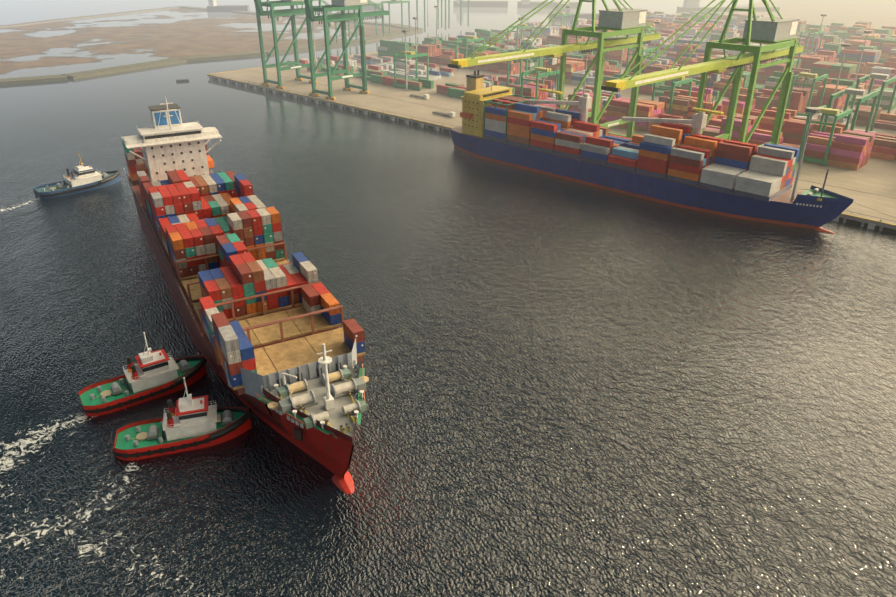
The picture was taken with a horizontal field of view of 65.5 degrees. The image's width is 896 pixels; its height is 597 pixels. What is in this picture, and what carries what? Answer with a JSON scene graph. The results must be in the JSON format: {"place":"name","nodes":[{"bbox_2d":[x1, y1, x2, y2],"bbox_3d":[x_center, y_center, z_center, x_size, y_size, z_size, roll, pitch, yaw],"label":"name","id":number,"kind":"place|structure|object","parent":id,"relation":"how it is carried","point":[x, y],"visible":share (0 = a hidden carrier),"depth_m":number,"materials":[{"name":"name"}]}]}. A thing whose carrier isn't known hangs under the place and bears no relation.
{"place":"outdoors","nodes":[
{"label":"outdoors","id":0,"kind":"place"},
{"bbox_2d":[0,6,422,84],"bbox_3d":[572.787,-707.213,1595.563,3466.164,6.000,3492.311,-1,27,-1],"label":"land","id":1,"kind":"structure","parent":0,"point":[61,49],"depth_m":741.16,"materials":[{"name":"brown soil"}]},
{"bbox_2d":[0,0,895,596],"bbox_3d":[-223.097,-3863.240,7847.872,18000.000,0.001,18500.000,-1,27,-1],"label":"water","id":2,"kind":"structure","parent":0,"point":[576,390],"depth_m":175.96,"materials":[{"name":"grey liquid"}]},
{"bbox_2d":[33,153,120,198],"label":"tug","id":3,"kind":"object","parent":2,"relation":"on","point":[81,178],"visible":1,"depth_m":287.08,"materials":[{"name":"paint"}]},
{"bbox_2d":[78,332,206,415],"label":"tug","id":4,"kind":"object","parent":2,"relation":"on","point":[149,376],"visible":1,"depth_m":155.07,"materials":[{"name":"paint"}]},
{"bbox_2d":[0,196,300,596],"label":"boat wake","id":5,"kind":"object","parent":2,"relation":"on","point":[84,512],"visible":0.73,"depth_m":124.33,"materials":[{"name":"white liquid"}]},
{"bbox_2d":[113,377,251,460],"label":"tug","id":6,"kind":"object","parent":2,"relation":"on","point":[188,423],"visible":1,"depth_m":139.48,"materials":[{"name":"paint"}]},
{"bbox_2d":[121,97,368,493],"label":"ship","id":7,"kind":"object","parent":2,"relation":"on","point":[306,384],"visible":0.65,"depth_m":149.92},
{"bbox_2d":[122,140,365,386],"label":"containers","id":8,"kind":"object","parent":7,"relation":"on","point":[184,208],"visible":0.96,"depth_m":178.75,"materials":[{"name":"metal"}]},
{"bbox_2d":[176,0,779,81],"bbox_3d":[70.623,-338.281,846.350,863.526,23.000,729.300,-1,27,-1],"label":"ships","id":9,"kind":"object","parent":2,"relation":"on","point":[688,5],"visible":0.54,"depth_m":1057.12,"materials":[{"name":"paint"}]},
{"bbox_2d":[207,0,895,232],"bbox_3d":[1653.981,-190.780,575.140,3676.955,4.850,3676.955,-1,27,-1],"label":"terminal","id":10,"kind":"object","parent":2,"relation":"in","point":[871,183],"visible":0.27,"depth_m":444.68,"materials":[{"name":"concrete"}]},
{"bbox_2d":[254,0,331,88],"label":"gantry crane","id":11,"kind":"object","parent":10,"relation":"on","point":[273,13],"visible":0.79,"depth_m":476.48,"materials":[{"name":"paint"}]},
{"bbox_2d":[304,0,388,99],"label":"gantry crane","id":12,"kind":"object","parent":10,"relation":"on","point":[342,6],"visible":1,"depth_m":443.25,"materials":[{"name":"paint"}]},
{"bbox_2d":[448,0,660,137],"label":"gantry crane","id":13,"kind":"object","parent":10,"relation":"on","point":[619,21],"visible":0.81,"depth_m":314.42,"materials":[{"name":"paint"}]},
{"bbox_2d":[311,0,871,199],"bbox_3d":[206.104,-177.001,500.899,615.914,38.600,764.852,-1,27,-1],"label":"yard cranes","id":14,"kind":"object","parent":10,"relation":"on","point":[834,115],"visible":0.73,"depth_m":407.04,"materials":[{"name":"metal"}]},
{"bbox_2d":[287,11,895,169],"bbox_3d":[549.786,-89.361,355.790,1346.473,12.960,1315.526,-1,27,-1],"label":"shipping containers","id":15,"kind":"object","parent":10,"relation":"on","point":[855,149],"visible":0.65,"depth_m":492.86,"materials":[{"name":"metal"}]},
{"bbox_2d":[327,0,895,132],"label":"gantry cranes","id":16,"kind":"object","parent":10,"relation":"on","point":[849,91],"visible":0.79,"depth_m":370.81,"materials":[{"name":"paint"}]},
{"bbox_2d":[601,0,804,146],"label":"gantry crane","id":17,"kind":"object","parent":10,"relation":"on","point":[777,35],"visible":0.69,"depth_m":272.06,"materials":[{"name":"paint"}]},
{"bbox_2d":[450,70,894,233],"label":"container ship","id":18,"kind":"object","parent":2,"relation":"on","point":[814,207],"visible":0.62,"depth_m":280.73},
{"bbox_2d":[485,96,799,196],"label":"shipping containers","id":19,"kind":"object","parent":18,"relation":"on","point":[682,151],"visible":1,"depth_m":271.70,"materials":[{"name":"multicoloured metal"}]}
]}

